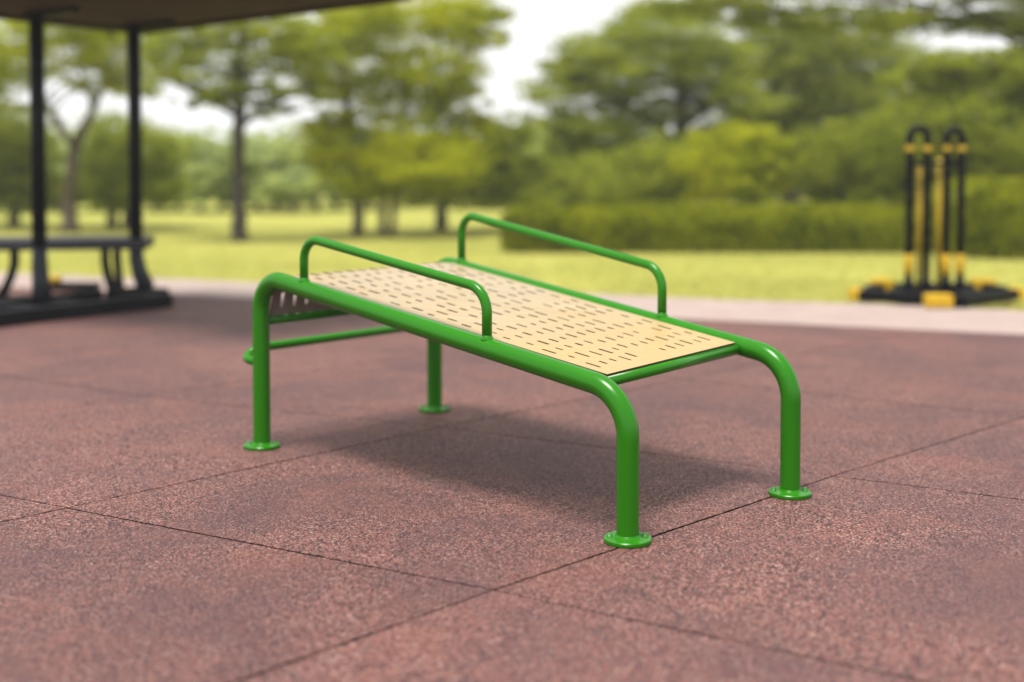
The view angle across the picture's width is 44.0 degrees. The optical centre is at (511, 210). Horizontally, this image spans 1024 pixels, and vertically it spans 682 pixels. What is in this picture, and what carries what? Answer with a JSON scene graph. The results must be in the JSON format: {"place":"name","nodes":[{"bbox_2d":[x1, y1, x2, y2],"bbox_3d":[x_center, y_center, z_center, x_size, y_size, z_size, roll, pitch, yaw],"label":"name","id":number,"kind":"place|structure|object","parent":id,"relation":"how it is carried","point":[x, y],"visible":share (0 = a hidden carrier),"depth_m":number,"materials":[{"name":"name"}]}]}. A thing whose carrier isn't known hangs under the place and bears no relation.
{"place":"outdoors","nodes":[
{"label":"outdoors","id":0,"kind":"place"},
{"bbox_2d":[0,287,1023,681],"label":"paving","id":1,"kind":"structure","parent":0,"point":[366,521],"depth_m":3.62,"materials":[{"name":"rubber"}]},
{"bbox_2d":[49,276,100,289],"bbox_3d":[-3.502,0.569,10.031,0.459,0.108,0.140,0,2,0],"label":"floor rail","id":2,"kind":"object","parent":1,"relation":"on","point":[56,283],"visible":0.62,"depth_m":9.96,"materials":[{"name":"black metal"}]},
{"bbox_2d":[0,235,154,298],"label":"slab bench","id":3,"kind":"object","parent":1,"relation":"on","point":[104,245],"visible":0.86,"depth_m":9.24,"materials":[{"name":"black metal"}]},
{"bbox_2d":[0,0,411,327],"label":"park shelter","id":4,"kind":"object","parent":1,"relation":"on","point":[134,20],"visible":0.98,"depth_m":8.57,"materials":[{"name":"black metal"}]},
{"bbox_2d":[243,213,811,548],"bbox_3d":[-0.072,0.440,4.191,0.992,0.808,1.904,-2,3,-41],"label":"exercise bench","id":5,"kind":"object","parent":1,"relation":"on","point":[602,349],"visible":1,"depth_m":4.01,"materials":[{"name":"green paint"}]},
{"bbox_2d":[0,179,1023,310],"bbox_3d":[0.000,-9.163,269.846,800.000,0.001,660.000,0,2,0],"label":"lawn","id":6,"kind":"structure","parent":0,"point":[327,214],"depth_m":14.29,"materials":[{"name":"green plant"}]},
{"bbox_2d":[0,84,82,225],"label":"broadleaf tree","id":7,"kind":"object","parent":6,"relation":"on","point":[15,179],"visible":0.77,"depth_m":20.48,"materials":[{"name":"green plant"}]},
{"bbox_2d":[28,143,104,212],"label":"distant tree","id":8,"kind":"object","parent":6,"relation":"on","point":[58,210],"visible":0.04,"depth_m":26.49,"materials":[{"name":"green plant"}]},
{"bbox_2d":[51,129,103,209],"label":"distant tree","id":9,"kind":"object","parent":6,"relation":"on","point":[72,136],"visible":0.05,"depth_m":27.55,"materials":[{"name":"green plant"}]},
{"bbox_2d":[0,20,184,232],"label":"broadleaf tree","id":10,"kind":"object","parent":6,"relation":"on","point":[97,56],"visible":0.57,"depth_m":18.63,"materials":[{"name":"green plant"}]},
{"bbox_2d":[48,109,206,227],"bbox_3d":[-6.297,-0.680,20.360,2.791,1.997,1.884,1,2,27],"label":"broadleaf tree","id":11,"kind":"object","parent":6,"relation":"on","point":[107,187],"visible":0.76,"depth_m":20.16,"materials":[{"name":"green plant"}]},
{"bbox_2d":[83,145,222,212],"bbox_3d":[-7.434,-0.703,26.466,2.824,1.474,2.398,0,2,4],"label":"distant tree","id":12,"kind":"object","parent":6,"relation":"on","point":[204,156],"visible":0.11,"depth_m":26.50,"materials":[{"name":"green plant"}]},
{"bbox_2d":[144,130,210,209],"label":"distant tree","id":13,"kind":"object","parent":6,"relation":"on","point":[178,206],"visible":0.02,"depth_m":27.96,"materials":[{"name":"green plant"}]},
{"bbox_2d":[164,126,248,212],"bbox_3d":[-6.522,-0.874,26.417,1.517,1.818,1.997,2,3,44],"label":"distant tree","id":14,"kind":"object","parent":6,"relation":"on","point":[198,170],"visible":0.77,"depth_m":26.30,"materials":[{"name":"green plant"}]},
{"bbox_2d":[195,144,277,209],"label":"distant tree","id":15,"kind":"object","parent":6,"relation":"on","point":[220,206],"visible":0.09,"depth_m":27.36,"materials":[{"name":"green plant"}]},
{"bbox_2d":[99,13,378,241],"bbox_3d":[-3.580,-1.195,16.781,3.580,3.249,2.785,0,2,0],"label":"broadleaf tree","id":16,"kind":"object","parent":6,"relation":"on","point":[290,44],"visible":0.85,"depth_m":16.68,"materials":[{"name":"green plant"}]},
{"bbox_2d":[213,126,299,211],"bbox_3d":[-5.464,-0.897,27.016,1.892,1.819,1.696,-1,2,-16],"label":"distant tree","id":17,"kind":"object","parent":6,"relation":"on","point":[251,169],"visible":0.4,"depth_m":26.72,"materials":[{"name":"green plant"}]},
{"bbox_2d":[246,129,300,207],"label":"distant tree","id":18,"kind":"object","parent":6,"relation":"on","point":[262,134],"visible":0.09,"depth_m":28.77,"materials":[{"name":"green plant"}]},
{"bbox_2d":[219,143,334,212],"bbox_3d":[-4.530,-0.705,26.512,2.398,1.474,2.824,2,3,36],"label":"distant tree","id":19,"kind":"object","parent":6,"relation":"on","point":[277,182],"visible":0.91,"depth_m":26.19,"materials":[{"name":"green plant"}]},
{"bbox_2d":[274,132,344,210],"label":"distant tree","id":20,"kind":"object","parent":6,"relation":"on","point":[314,203],"visible":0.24,"depth_m":27.33,"materials":[{"name":"green plant"}]},
{"bbox_2d":[320,165,374,207],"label":"distant tree","id":21,"kind":"object","parent":6,"relation":"on","point":[336,205],"visible":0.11,"depth_m":28.55,"materials":[{"name":"green plant"}]},
{"bbox_2d":[343,136,392,209],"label":"distant tree","id":22,"kind":"object","parent":6,"relation":"on","point":[371,205],"visible":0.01,"depth_m":27.96,"materials":[{"name":"green plant"}]},
{"bbox_2d":[278,0,532,235],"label":"broadleaf tree","id":23,"kind":"object","parent":6,"relation":"on","point":[395,154],"visible":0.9,"depth_m":17.85,"materials":[{"name":"green plant"}]},
{"bbox_2d":[402,147,441,206],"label":"distant tree","id":24,"kind":"object","parent":6,"relation":"on","point":[432,200],"visible":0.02,"depth_m":29.92,"materials":[{"name":"green plant"}]},
{"bbox_2d":[7,102,882,204],"bbox_3d":[-0.473,-1.556,35.896,53.562,2.716,12.193,0,2,0],"label":"distant wood","id":25,"kind":"object","parent":6,"relation":"on","point":[276,125],"depth_m":32.96,"materials":[{"name":"green plant"}]},
{"bbox_2d":[427,130,485,207],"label":"distant tree","id":26,"kind":"object","parent":6,"relation":"on","point":[468,197],"visible":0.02,"depth_m":28.84,"materials":[{"name":"green plant"}]},
{"bbox_2d":[415,107,604,229],"bbox_3d":[-0.172,-0.631,19.626,3.179,1.954,2.152,-1,2,-28],"label":"broadleaf tree","id":27,"kind":"object","parent":6,"relation":"on","point":[515,175],"visible":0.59,"depth_m":19.39,"materials":[{"name":"green plant"}]},
{"bbox_2d":[484,131,546,198],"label":"distant tree","id":28,"kind":"object","parent":6,"relation":"on","point":[538,134],"visible":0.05,"depth_m":27.63,"materials":[{"name":"green plant"}]},
{"bbox_2d":[502,149,646,226],"bbox_3d":[0.997,-0.312,19.696,2.598,1.298,1.530,-1,2,-18],"label":"shrub","id":29,"kind":"object","parent":6,"relation":"on","point":[577,185],"visible":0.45,"depth_m":19.34,"materials":[{"name":"green plant"}]},
{"bbox_2d":[578,127,728,204],"bbox_3d":[2.164,-0.440,18.884,2.388,1.612,2.022,0,2,0],"label":"shrub","id":30,"kind":"object","parent":6,"relation":"on","point":[649,179],"visible":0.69,"depth_m":18.42,"materials":[{"name":"green plant"}]},
{"bbox_2d":[509,0,798,217],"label":"spreading tree","id":31,"kind":"object","parent":6,"relation":"on","point":[689,62],"visible":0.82,"depth_m":21.11,"materials":[{"name":"green plant"}]},
{"bbox_2d":[500,200,968,252],"bbox_3d":[2.566,0.178,15.063,5.446,0.618,1.062,0,2,0],"label":"hedge","id":32,"kind":"object","parent":6,"relation":"on","point":[697,227],"visible":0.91,"depth_m":14.62,"materials":[{"name":"green plant"}]},
{"bbox_2d":[662,117,809,226],"bbox_3d":[3.185,-0.473,18.001,2.011,1.744,1.718,1,2,27],"label":"shrub","id":33,"kind":"object","parent":6,"relation":"on","point":[746,168],"visible":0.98,"depth_m":17.80,"materials":[{"name":"green plant"}]},
{"bbox_2d":[702,15,949,203],"bbox_3d":[5.736,-1.754,23.606,5.030,3.869,3.754,0,2,-12],"label":"spreading tree","id":34,"kind":"object","parent":6,"relation":"on","point":[819,89],"visible":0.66,"depth_m":22.82,"materials":[{"name":"green plant"}]},
{"bbox_2d":[633,0,1023,58],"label":"spreading tree","id":35,"kind":"object","parent":6,"relation":"on","point":[893,18],"visible":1,"depth_m":15.38,"materials":[{"name":"green plant"}]},
{"bbox_2d":[779,112,899,232],"bbox_3d":[4.710,-0.503,18.069,1.928,1.800,1.783,0,2,0],"label":"shrub","id":36,"kind":"object","parent":6,"relation":"on","point":[828,179],"visible":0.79,"depth_m":17.81,"materials":[{"name":"green plant"}]},
{"bbox_2d":[845,123,977,205],"bbox_3d":[5.622,-0.393,17.389,2.057,1.631,1.749,0,2,0],"label":"shrub","id":37,"kind":"object","parent":6,"relation":"on","point":[895,170],"visible":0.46,"depth_m":17.14,"materials":[{"name":"green plant"}]},
{"bbox_2d":[849,41,1023,236],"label":"spreading tree","id":38,"kind":"object","parent":6,"relation":"on","point":[952,97],"visible":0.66,"depth_m":17.44,"materials":[{"name":"green plant"}]},
{"bbox_2d":[931,175,1023,257],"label":"hedge","id":39,"kind":"object","parent":6,"relation":"on","point":[992,192],"visible":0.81,"depth_m":13.75,"materials":[{"name":"green plant"}]},
{"bbox_2d":[942,119,1023,234],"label":"shrub","id":40,"kind":"object","parent":6,"relation":"on","point":[1009,161],"visible":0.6,"depth_m":16.80,"materials":[{"name":"green plant"}]},
{"bbox_2d":[0,272,1023,333],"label":"path","id":41,"kind":"structure","parent":0,"point":[924,318],"depth_m":8.65,"materials":[{"name":"concrete"}]},
{"bbox_2d":[848,124,1023,307],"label":"fitness station","id":42,"kind":"object","parent":41,"relation":"on","point":[943,291],"visible":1,"depth_m":9.28,"materials":[{"name":"black metal"}]},
{"bbox_2d":[0,0,1023,150],"label":"sky","id":43,"kind":"structure","parent":0,"point":[546,18],"materials":[{"name":"white"}]}
]}

